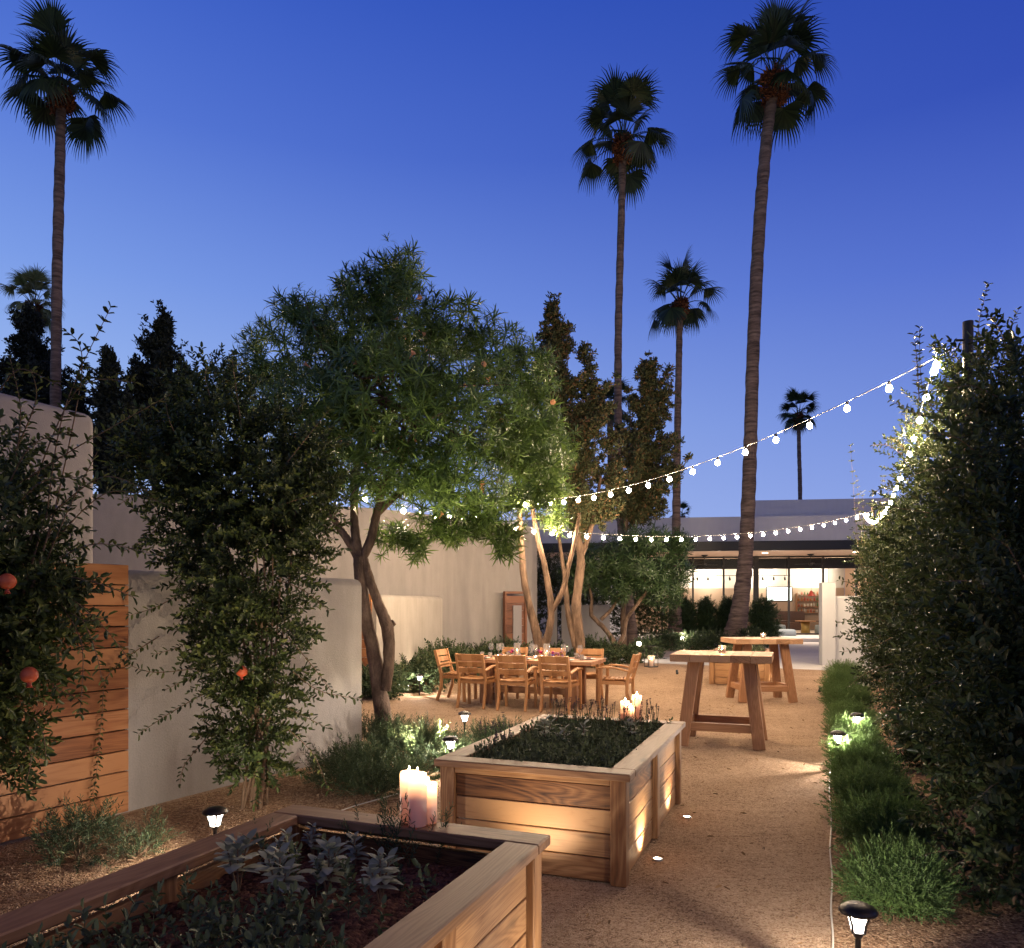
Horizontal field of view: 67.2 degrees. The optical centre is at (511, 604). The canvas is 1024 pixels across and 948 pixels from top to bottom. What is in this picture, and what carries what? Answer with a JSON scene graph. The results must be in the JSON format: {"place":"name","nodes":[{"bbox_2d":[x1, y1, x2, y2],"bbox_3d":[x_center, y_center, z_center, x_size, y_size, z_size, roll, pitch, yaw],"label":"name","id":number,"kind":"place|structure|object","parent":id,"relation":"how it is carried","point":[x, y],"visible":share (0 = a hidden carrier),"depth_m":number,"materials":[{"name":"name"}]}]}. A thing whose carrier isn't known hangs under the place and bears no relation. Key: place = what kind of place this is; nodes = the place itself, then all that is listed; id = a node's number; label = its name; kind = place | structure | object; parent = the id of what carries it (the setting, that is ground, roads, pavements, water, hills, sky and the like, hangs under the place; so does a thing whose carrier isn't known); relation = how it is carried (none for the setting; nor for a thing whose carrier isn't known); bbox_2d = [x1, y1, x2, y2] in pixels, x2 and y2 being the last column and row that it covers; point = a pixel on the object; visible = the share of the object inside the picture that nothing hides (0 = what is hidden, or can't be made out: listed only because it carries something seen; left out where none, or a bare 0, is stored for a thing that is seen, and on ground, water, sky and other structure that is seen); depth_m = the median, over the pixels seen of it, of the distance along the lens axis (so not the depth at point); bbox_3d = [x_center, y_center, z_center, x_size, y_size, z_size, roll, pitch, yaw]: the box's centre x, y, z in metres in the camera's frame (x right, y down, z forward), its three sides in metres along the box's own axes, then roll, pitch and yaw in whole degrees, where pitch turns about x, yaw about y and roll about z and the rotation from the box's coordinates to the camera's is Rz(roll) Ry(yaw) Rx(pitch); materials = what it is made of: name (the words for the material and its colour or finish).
{"place":"outdoors","nodes":[
{"label":"outdoors","id":0,"kind":"place"},
{"bbox_2d":[0,393,92,562],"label":"house wall","id":1,"kind":"structure","parent":0,"point":[44,419],"depth_m":8.63,"materials":[{"name":"paint"}]},
{"bbox_2d":[0,301,94,424],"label":"conifer","id":2,"kind":"object","parent":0,"point":[26,345],"visible":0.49,"depth_m":29.58,"materials":[{"name":"green plant"}]},
{"bbox_2d":[82,343,154,494],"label":"conifer","id":3,"kind":"object","parent":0,"point":[106,397],"visible":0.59,"depth_m":24.79,"materials":[{"name":"green plant"}]},
{"bbox_2d":[119,299,216,489],"bbox_3d":[-12.709,-6.969,26.784,4.923,7.545,4.072,0,0,-22],"label":"conifer","id":4,"kind":"object","parent":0,"point":[157,345],"visible":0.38,"depth_m":26.73,"materials":[{"name":"green plant"}]},
{"bbox_2d":[0,661,874,947],"bbox_3d":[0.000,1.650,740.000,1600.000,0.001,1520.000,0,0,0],"label":"ground","id":5,"kind":"structure","parent":0,"point":[768,823],"depth_m":5.45,"materials":[{"name":"brown gravel"}]},
{"bbox_2d":[0,263,65,336],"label":"palm tree","id":6,"kind":"object","parent":5,"relation":"on","point":[30,281],"visible":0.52,"depth_m":43.59,"materials":[{"name":"green plant"}]},
{"bbox_2d":[0,562,127,842],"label":"wooden fence","id":7,"kind":"object","parent":5,"relation":"on","point":[69,771],"visible":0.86,"depth_m":5.79,"materials":[{"name":"brown wood"}]},
{"bbox_2d":[89,636,158,800],"bbox_3d":[-2.979,0.860,5.901,0.136,1.227,0.506,0,0,43],"label":"climbing vine","id":8,"kind":"object","parent":7,"relation":"attached to","point":[102,700],"visible":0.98,"depth_m":5.80,"materials":[{"name":"green"}]},
{"bbox_2d":[0,0,134,406],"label":"palm tree","id":9,"kind":"object","parent":5,"relation":"on","point":[56,105],"visible":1,"depth_m":27.84,"materials":[{"name":"green plant"}]},
{"bbox_2d":[102,570,361,818],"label":"garden wall","id":10,"kind":"structure","parent":5,"relation":"on","point":[157,753],"depth_m":6.64,"materials":[{"name":"paint"}]},
{"bbox_2d":[0,744,464,947],"bbox_3d":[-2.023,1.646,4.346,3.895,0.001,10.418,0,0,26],"label":"planting bed","id":11,"kind":"object","parent":5,"relation":"on","point":[26,878],"visible":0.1,"depth_m":5.56,"materials":[{"name":"gravel"}]},
{"bbox_2d":[22,794,139,873],"bbox_3d":[-2.721,1.521,4.929,0.653,0.594,0.765,0,0,12],"label":"rosemary shrub","id":12,"kind":"object","parent":11,"relation":"on","point":[78,826],"visible":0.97,"depth_m":4.88,"materials":[{"name":"green plant"}]},
{"bbox_2d":[0,301,176,800],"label":"pomegranate shrub","id":13,"kind":"object","parent":11,"relation":"on","point":[31,577],"visible":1,"depth_m":4.28,"materials":[{"name":"green plant"}]},
{"bbox_2d":[80,803,184,863],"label":"rosemary shrub","id":14,"kind":"object","parent":11,"relation":"on","point":[139,839],"visible":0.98,"depth_m":5.01,"materials":[{"name":"green plant"}]},
{"bbox_2d":[202,806,227,861],"bbox_3d":[-1.850,1.454,4.800,0.156,0.391,0.156,0,0,0],"label":"path light","id":15,"kind":"object","parent":11,"relation":"on","point":[214,811],"visible":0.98,"depth_m":4.77,"materials":[{"name":"black metal"}]},
{"bbox_2d":[101,341,363,811],"bbox_3d":[-2.320,-0.276,6.232,2.370,3.858,1.536,0,0,0],"label":"pomegranate shrub","id":16,"kind":"object","parent":11,"relation":"on","point":[279,489],"visible":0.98,"depth_m":6.01,"materials":[{"name":"green plant"}]},
{"bbox_2d":[298,732,397,791],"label":"rosemary shrub","id":17,"kind":"object","parent":11,"relation":"on","point":[340,750],"visible":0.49,"depth_m":7.02,"materials":[{"name":"green plant"}]},
{"bbox_2d":[320,746,439,799],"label":"rosemary shrub","id":18,"kind":"object","parent":11,"relation":"on","point":[384,777],"visible":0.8,"depth_m":6.62,"materials":[{"name":"green plant"}]},
{"bbox_2d":[357,708,408,747],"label":"rosemary shrub","id":19,"kind":"object","parent":11,"relation":"on","point":[372,723],"visible":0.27,"depth_m":8.68,"materials":[{"name":"green plant"}]},
{"bbox_2d":[211,231,574,743],"bbox_3d":[-1.579,-1.312,8.772,4.616,6.068,2.341,0,0,6],"label":"oleander tree","id":20,"kind":"object","parent":11,"relation":"on","point":[340,390],"visible":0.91,"depth_m":8.72,"materials":[{"name":"green plant"}]},
{"bbox_2d":[360,712,466,757],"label":"rosemary shrub","id":21,"kind":"object","parent":11,"relation":"on","point":[391,731],"visible":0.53,"depth_m":8.18,"materials":[{"name":"green plant"}]},
{"bbox_2d":[385,728,478,771],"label":"rosemary shrub","id":22,"kind":"object","parent":11,"relation":"on","point":[429,749],"visible":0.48,"depth_m":7.66,"materials":[{"name":"green plant"}]},
{"bbox_2d":[445,714,532,745],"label":"rosemary shrub","id":23,"kind":"object","parent":11,"relation":"on","point":[476,731],"visible":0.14,"depth_m":8.50,"materials":[{"name":"green plant"}]},
{"bbox_2d":[0,805,550,947],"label":"raised planter","id":24,"kind":"object","parent":5,"relation":"on","point":[492,899],"visible":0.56,"depth_m":2.93,"materials":[{"name":"brown wood"}]},
{"bbox_2d":[1,833,438,947],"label":"herb cover","id":25,"kind":"object","parent":24,"relation":"on","point":[249,935],"visible":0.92,"depth_m":2.51,"materials":[{"name":"green plant"}]},
{"bbox_2d":[214,828,264,892],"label":"sage plant","id":26,"kind":"object","parent":24,"relation":"in","point":[237,848],"visible":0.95,"depth_m":3.04,"materials":[{"name":"green plant"}]},
{"bbox_2d":[254,842,309,904],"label":"sage plant","id":27,"kind":"object","parent":24,"relation":"in","point":[269,853],"visible":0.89,"depth_m":2.92,"materials":[{"name":"green plant"}]},
{"bbox_2d":[297,836,351,895],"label":"sage plant","id":28,"kind":"object","parent":24,"relation":"in","point":[331,846],"visible":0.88,"depth_m":3.01,"materials":[{"name":"green plant"}]},
{"bbox_2d":[356,847,403,902],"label":"sage plant","id":29,"kind":"object","parent":24,"relation":"in","point":[380,862],"visible":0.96,"depth_m":2.92,"materials":[{"name":"green plant"}]},
{"bbox_2d":[369,793,407,857],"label":"rosemary plant","id":30,"kind":"object","parent":24,"relation":"on","point":[385,810],"visible":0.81,"depth_m":3.40,"materials":[{"name":"green plant"}]},
{"bbox_2d":[380,793,419,865],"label":"rosemary plant","id":31,"kind":"object","parent":24,"relation":"in","point":[392,830],"visible":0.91,"depth_m":3.31,"materials":[{"name":"green plant"}]},
{"bbox_2d":[400,766,416,822],"bbox_3d":[-0.465,0.855,3.488,0.084,0.249,0.084,0,0,0],"label":"pillar candle","id":32,"kind":"object","parent":24,"relation":"on","point":[403,782],"visible":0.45,"depth_m":3.45,"materials":[{"name":"beige wax"}]},
{"bbox_2d":[408,767,426,827],"bbox_3d":[-0.419,0.850,3.415,0.082,0.258,0.082,0,0,0],"label":"pillar candle","id":33,"kind":"object","parent":24,"relation":"on","point":[417,792],"visible":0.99,"depth_m":3.38,"materials":[{"name":"beige wax"}]},
{"bbox_2d":[427,777,436,824],"bbox_3d":[-0.376,0.877,3.463,0.080,0.204,0.080,0,0,0],"label":"pillar candle","id":34,"kind":"object","parent":24,"relation":"on","point":[431,797],"visible":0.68,"depth_m":3.43,"materials":[{"name":"beige wax"}]},
{"bbox_2d":[93,494,536,664],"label":"wall","id":35,"kind":"structure","parent":5,"relation":"on","point":[468,584],"depth_m":17.77,"materials":[{"name":"paint"}]},
{"bbox_2d":[503,591,526,646],"bbox_3d":[0.082,0.510,19.537,0.680,1.680,0.090,0,0,-34],"label":"door panel","id":36,"kind":"structure","parent":35,"relation":"attached to","point":[514,614],"depth_m":19.49,"materials":[{"name":"brown wood"}]},
{"bbox_2d":[362,661,412,699],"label":"round bush","id":37,"kind":"object","parent":5,"relation":"on","point":[397,679],"visible":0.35,"depth_m":13.38,"materials":[{"name":"green plant"}]},
{"bbox_2d":[365,595,441,680],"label":"garden wall","id":38,"kind":"structure","parent":5,"relation":"on","point":[417,619],"depth_m":16.11,"materials":[{"name":"paint"}]},
{"bbox_2d":[395,651,447,693],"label":"round bush","id":39,"kind":"object","parent":5,"relation":"on","point":[431,676],"visible":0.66,"depth_m":14.40,"materials":[{"name":"green plant"}]},
{"bbox_2d":[414,636,479,683],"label":"round bush","id":40,"kind":"object","parent":5,"relation":"on","point":[452,651],"visible":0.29,"depth_m":16.27,"materials":[{"name":"green plant"}]},
{"bbox_2d":[433,648,476,701],"bbox_3d":[-0.970,1.215,13.346,0.640,0.882,0.580,0,0,20],"label":"armchair","id":41,"kind":"object","parent":5,"relation":"on","point":[452,674],"visible":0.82,"depth_m":13.21,"materials":[{"name":"brown wood"}]},
{"bbox_2d":[455,653,496,708],"bbox_3d":[-0.574,1.215,12.443,0.580,0.882,0.640,0,0,21],"label":"armchair","id":42,"kind":"object","parent":5,"relation":"on","point":[465,666],"visible":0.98,"depth_m":12.25,"materials":[{"name":"brown wood"}]},
{"bbox_2d":[495,654,537,711],"bbox_3d":[0.063,1.215,12.141,0.580,0.882,0.640,0,0,18],"label":"armchair","id":43,"kind":"object","parent":5,"relation":"on","point":[518,669],"visible":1,"depth_m":11.94,"materials":[{"name":"brown wood"}]},
{"bbox_2d":[459,655,605,707],"bbox_3d":[0.348,1.274,12.853,2.250,0.749,0.977,0,0,21],"label":"dining table","id":44,"kind":"object","parent":5,"relation":"on","point":[574,664],"visible":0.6,"depth_m":12.75,"materials":[{"name":"wood"}]},
{"bbox_2d":[495,411,584,686],"bbox_3d":[0.505,-1.193,15.307,1.898,5.696,1.460,0,0,0],"label":"oleander tree","id":45,"kind":"object","parent":5,"relation":"on","point":[558,518],"visible":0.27,"depth_m":15.44,"materials":[{"name":"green plant"}]},
{"bbox_2d":[434,714,685,887],"bbox_3d":[0.478,1.315,5.664,1.260,0.669,2.160,0,0,21],"label":"raised planter","id":46,"kind":"object","parent":5,"relation":"on","point":[602,824],"visible":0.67,"depth_m":4.73,"materials":[{"name":"brown wood"}]},
{"bbox_2d":[470,710,672,767],"bbox_3d":[0.480,1.022,5.651,1.105,0.266,1.990,0,0,21],"label":"herb cover","id":47,"kind":"object","parent":46,"relation":"in","point":[607,745],"visible":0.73,"depth_m":5.42,"materials":[{"name":"green plant"}]},
{"bbox_2d":[538,655,582,713],"bbox_3d":[0.740,1.215,11.909,0.580,0.882,0.640,0,0,24],"label":"armchair","id":48,"kind":"object","parent":5,"relation":"on","point":[569,683],"visible":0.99,"depth_m":11.73,"materials":[{"name":"brown wood"}]},
{"bbox_2d":[494,291,634,655],"bbox_3d":[1.136,-2.680,17.566,3.090,8.913,2.217,0,0,-20],"label":"juniper tree","id":49,"kind":"object","parent":5,"relation":"on","point":[589,416],"visible":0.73,"depth_m":17.40,"materials":[{"name":"green plant"}]},
{"bbox_2d":[576,648,603,700],"bbox_3d":[1.289,1.215,13.320,0.580,0.882,0.640,0,0,18],"label":"armchair","id":50,"kind":"object","parent":5,"relation":"on","point":[591,675],"visible":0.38,"depth_m":13.47,"materials":[{"name":"brown wood"}]},
{"bbox_2d":[572,631,625,667],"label":"round bush","id":51,"kind":"object","parent":5,"relation":"on","point":[606,646],"visible":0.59,"depth_m":20.32,"materials":[{"name":"green plant"}]},
{"bbox_2d":[596,652,641,708],"bbox_3d":[1.715,1.215,12.320,0.640,0.882,0.580,0,0,21],"label":"armchair","id":52,"kind":"object","parent":5,"relation":"on","point":[607,680],"visible":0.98,"depth_m":12.16,"materials":[{"name":"brown wood"}]},
{"bbox_2d":[554,520,698,661],"bbox_3d":[3.311,-0.379,22.187,4.302,4.134,2.274,0,0,0],"label":"oleander tree","id":53,"kind":"object","parent":5,"relation":"on","point":[618,566],"visible":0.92,"depth_m":21.87,"materials":[{"name":"green plant"}]},
{"bbox_2d":[541,745,825,947],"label":"sand grains","id":54,"kind":"object","parent":5,"relation":"on","point":[710,873],"visible":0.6,"depth_m":4.54},
{"bbox_2d":[647,644,766,656],"bbox_3d":[6.571,1.642,28.600,9.124,0.001,9.200,0,0,0],"label":"pale gravel bed","id":55,"kind":"object","parent":5,"relation":"on","point":[668,653],"visible":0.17,"depth_m":26.88,"materials":[{"name":"gravel"}]},
{"bbox_2d":[572,64,675,644],"bbox_3d":[4.063,-8.551,27.988,3.626,21.147,3.742,0,0,-33],"label":"palm tree","id":56,"kind":"object","parent":55,"relation":"on","point":[622,146],"visible":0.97,"depth_m":27.87,"materials":[{"name":"green plant"}]},
{"bbox_2d":[635,592,683,637],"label":"screen shrub","id":57,"kind":"object","parent":55,"relation":"on","point":[663,617],"visible":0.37,"depth_m":29.78,"materials":[{"name":"green plant"}]},
{"bbox_2d":[649,630,687,650],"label":"round bush","id":58,"kind":"object","parent":55,"relation":"on","point":[668,638],"visible":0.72,"depth_m":27.30,"materials":[{"name":"green plant"}]},
{"bbox_2d":[644,245,728,645],"bbox_3d":[6.949,-6.431,30.805,3.366,16.161,3.616,0,0,0],"label":"palm tree","id":59,"kind":"object","parent":55,"relation":"on","point":[678,314],"visible":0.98,"depth_m":30.86,"materials":[{"name":"green plant"}]},
{"bbox_2d":[681,593,700,642],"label":"column shrub","id":60,"kind":"object","parent":55,"relation":"on","point":[689,621],"visible":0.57,"depth_m":32.70,"materials":[{"name":"green plant"}]},
{"bbox_2d":[672,629,713,649],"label":"round bush","id":61,"kind":"object","parent":55,"relation":"on","point":[695,640],"visible":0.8,"depth_m":27.55,"materials":[{"name":"green plant"}]},
{"bbox_2d":[694,594,721,642],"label":"column shrub","id":62,"kind":"object","parent":55,"relation":"on","point":[707,614],"visible":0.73,"depth_m":32.76,"materials":[{"name":"green plant"}]},
{"bbox_2d":[747,594,782,636],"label":"column shrub","id":63,"kind":"object","parent":55,"relation":"on","point":[763,614],"visible":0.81,"depth_m":32.20,"materials":[{"name":"green plant"}]},
{"bbox_2d":[710,0,842,646],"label":"palm tree","id":64,"kind":"object","parent":55,"relation":"on","point":[771,95],"visible":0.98,"depth_m":29.78,"materials":[{"name":"green plant"}]},
{"bbox_2d":[550,641,876,671],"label":"concrete walkway","id":65,"kind":"structure","parent":5,"relation":"on","point":[804,655],"depth_m":23.45,"materials":[{"name":"concrete"}]},
{"bbox_2d":[537,548,563,641],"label":"screen shrub","id":66,"kind":"object","parent":65,"relation":"on","point":[540,599],"visible":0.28,"depth_m":27.85,"materials":[{"name":"green plant"}]},
{"bbox_2d":[537,544,587,646],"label":"screen shrub","id":67,"kind":"object","parent":65,"relation":"on","point":[550,552],"visible":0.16,"depth_m":28.93,"materials":[{"name":"green plant"}]},
{"bbox_2d":[551,605,609,657],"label":"garden wall","id":68,"kind":"structure","parent":65,"relation":"on","point":[591,626],"depth_m":23.90,"materials":[{"name":"paint"}]},
{"bbox_2d":[591,350,693,645],"bbox_3d":[3.747,-3.081,23.921,3.444,9.750,2.660,0,0,0],"label":"juniper tree","id":69,"kind":"object","parent":65,"relation":"on","point":[643,454],"visible":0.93,"depth_m":23.81,"materials":[{"name":"green plant"}]},
{"bbox_2d":[627,633,668,658],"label":"round bush","id":70,"kind":"object","parent":65,"relation":"on","point":[653,641],"visible":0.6,"depth_m":23.32,"materials":[{"name":"green plant"}]},
{"bbox_2d":[502,498,941,641],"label":"restaurant building","id":71,"kind":"structure","parent":65,"relation":"on","point":[827,545],"depth_m":37.73,"materials":[{"name":"paint"}]},
{"bbox_2d":[633,555,868,634],"bbox_3d":[12.080,-0.445,37.992,12.395,3.860,0.122,0,0,8],"label":"window frame","id":72,"kind":"structure","parent":71,"relation":"in","point":[755,567],"depth_m":37.87,"materials":[{"name":"black"}]},
{"bbox_2d":[719,611,804,629],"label":"banquette","id":73,"kind":"object","parent":71,"relation":"on","point":[795,616],"visible":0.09,"depth_m":45.25,"materials":[{"name":"brown leather"}]},
{"bbox_2d":[819,583,835,665],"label":"wall pier","id":74,"kind":"structure","parent":65,"relation":"on","point":[827,622],"depth_m":20.75,"materials":[{"name":"paint"}]},
{"bbox_2d":[836,596,882,664],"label":"garden wall","id":75,"kind":"structure","parent":65,"relation":"on","point":[841,614],"depth_m":20.85,"materials":[{"name":"paint"}]},
{"bbox_2d":[871,506,874,667],"bbox_3d":[9.370,-0.450,20.000,0.090,4.200,0.090,0,0,0],"label":"light post","id":76,"kind":"object","parent":65,"relation":"on","point":[873,514],"visible":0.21,"depth_m":19.96,"materials":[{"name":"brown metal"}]},
{"bbox_2d":[513,511,870,540],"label":"string lights","id":77,"kind":"object","parent":76,"relation":"hanging from","point":[666,539],"visible":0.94,"depth_m":17.07,"materials":[{"name":"grey"}]},
{"bbox_2d":[670,650,773,750],"bbox_3d":[2.520,1.121,9.200,1.127,1.082,0.900,0,0,20],"label":"bar table","id":78,"kind":"object","parent":5,"relation":"on","point":[753,723],"visible":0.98,"depth_m":8.93,"materials":[{"name":"wood"}]},
{"bbox_2d":[709,648,771,683],"bbox_3d":[4.923,1.315,16.485,1.240,0.669,1.700,0,0,21],"label":"raised planter","id":79,"kind":"object","parent":5,"relation":"on","point":[718,673],"visible":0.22,"depth_m":15.86,"materials":[{"name":"brown wood"}]},
{"bbox_2d":[721,637,802,702],"bbox_3d":[4.291,1.121,13.300,1.127,1.082,0.900,0,0,-1],"label":"bar table","id":80,"kind":"object","parent":5,"relation":"on","point":[776,686],"visible":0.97,"depth_m":12.99,"materials":[{"name":"wood"}]},
{"bbox_2d":[776,386,822,499],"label":"palm tree","id":81,"kind":"object","parent":5,"relation":"on","point":[797,416],"visible":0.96,"depth_m":79.72,"materials":[{"name":"green plant"}]},
{"bbox_2d":[829,673,1023,947],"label":"planting bed","id":82,"kind":"object","parent":5,"relation":"on","point":[876,936],"depth_m":3.96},
{"bbox_2d":[814,667,875,693],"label":"hedge shrub","id":83,"kind":"object","parent":82,"relation":"on","point":[833,676],"visible":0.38,"depth_m":13.85,"materials":[{"name":"green plant"}]},
{"bbox_2d":[818,679,878,711],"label":"hedge shrub","id":84,"kind":"object","parent":82,"relation":"on","point":[837,691],"visible":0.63,"depth_m":11.92,"materials":[{"name":"green plant"}]},
{"bbox_2d":[819,710,883,740],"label":"hedge shrub","id":85,"kind":"object","parent":82,"relation":"on","point":[840,721],"visible":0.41,"depth_m":9.00,"materials":[{"name":"green plant"}]},
{"bbox_2d":[821,693,882,723],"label":"hedge shrub","id":86,"kind":"object","parent":82,"relation":"on","point":[835,707],"visible":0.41,"depth_m":10.32,"materials":[{"name":"green plant"}]},
{"bbox_2d":[838,900,877,947],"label":"path light","id":87,"kind":"object","parent":82,"relation":"on","point":[861,910],"visible":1,"depth_m":3.22,"materials":[{"name":"brown metal"}]},
{"bbox_2d":[818,724,902,765],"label":"hedge shrub","id":88,"kind":"object","parent":82,"relation":"on","point":[862,737],"visible":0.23,"depth_m":7.70,"materials":[{"name":"green plant"}]},
{"bbox_2d":[819,741,912,785],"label":"hedge shrub","id":89,"kind":"object","parent":82,"relation":"on","point":[848,756],"visible":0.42,"depth_m":6.71,"materials":[{"name":"green plant"}]},
{"bbox_2d":[814,758,928,817],"bbox_3d":[2.752,1.486,5.889,0.759,0.594,0.795,0,0,0],"label":"hedge shrub","id":90,"kind":"object","parent":82,"relation":"on","point":[868,779],"visible":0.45,"depth_m":5.83,"materials":[{"name":"green plant"}]},
{"bbox_2d":[820,785,942,857],"bbox_3d":[2.427,1.484,5.085,0.769,0.584,0.742,0,0,30],"label":"hedge shrub","id":91,"kind":"object","parent":82,"relation":"on","point":[876,812],"visible":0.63,"depth_m":4.99,"materials":[{"name":"green plant"}]},
{"bbox_2d":[844,503,919,717],"bbox_3d":[5.666,0.154,11.193,1.484,3.277,1.468,0,0,-36],"label":"hedge shrub","id":92,"kind":"object","parent":82,"relation":"on","point":[863,547],"visible":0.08,"depth_m":11.31,"materials":[{"name":"green plant"}]},
{"bbox_2d":[833,412,959,750],"bbox_3d":[4.295,-0.166,8.516,1.886,4.038,1.542,0,0,0],"label":"hedge shrub","id":93,"kind":"object","parent":82,"relation":"on","point":[890,555],"visible":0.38,"depth_m":8.54,"materials":[{"name":"green plant"}]},
{"bbox_2d":[848,443,903,603],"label":"tall shoots","id":94,"kind":"object","parent":93,"relation":"attached to","point":[863,512],"visible":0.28,"depth_m":12.77,"materials":[{"name":"green"}]},
{"bbox_2d":[829,821,972,925],"bbox_3d":[2.098,1.492,4.216,0.710,0.578,0.757,0,0,0],"label":"hedge shrub","id":95,"kind":"object","parent":82,"relation":"on","point":[889,875],"visible":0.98,"depth_m":4.07,"materials":[{"name":"green plant"}]},
{"bbox_2d":[879,703,942,772],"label":"hedge shrub","id":96,"kind":"object","parent":82,"relation":"on","point":[896,734],"visible":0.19,"depth_m":7.68,"materials":[{"name":"green plant"}]},
{"bbox_2d":[868,281,1023,807],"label":"hedge shrub","id":97,"kind":"object","parent":82,"relation":"on","point":[906,679],"visible":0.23,"depth_m":6.70,"materials":[{"name":"green plant"}]},
{"bbox_2d":[887,306,1023,916],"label":"hedge shrub","id":98,"kind":"object","parent":82,"relation":"on","point":[979,601],"visible":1,"depth_m":4.38,"materials":[{"name":"green plant"}]},
{"bbox_2d":[955,320,973,472],"bbox_3d":[4.106,-0.460,7.000,0.165,4.220,0.090,0,0,0],"label":"light post","id":99,"kind":"object","parent":82,"relation":"on","point":[966,327],"visible":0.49,"depth_m":6.97,"materials":[{"name":"brown metal"}]},
{"bbox_2d":[525,343,962,503],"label":"string lights","id":100,"kind":"object","parent":99,"relation":"hanging from","point":[936,364],"visible":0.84,"depth_m":9.07,"materials":[{"name":"grey"}]},
{"bbox_2d":[0,0,1023,519],"label":"sky","id":101,"kind":"structure","parent":0,"point":[268,144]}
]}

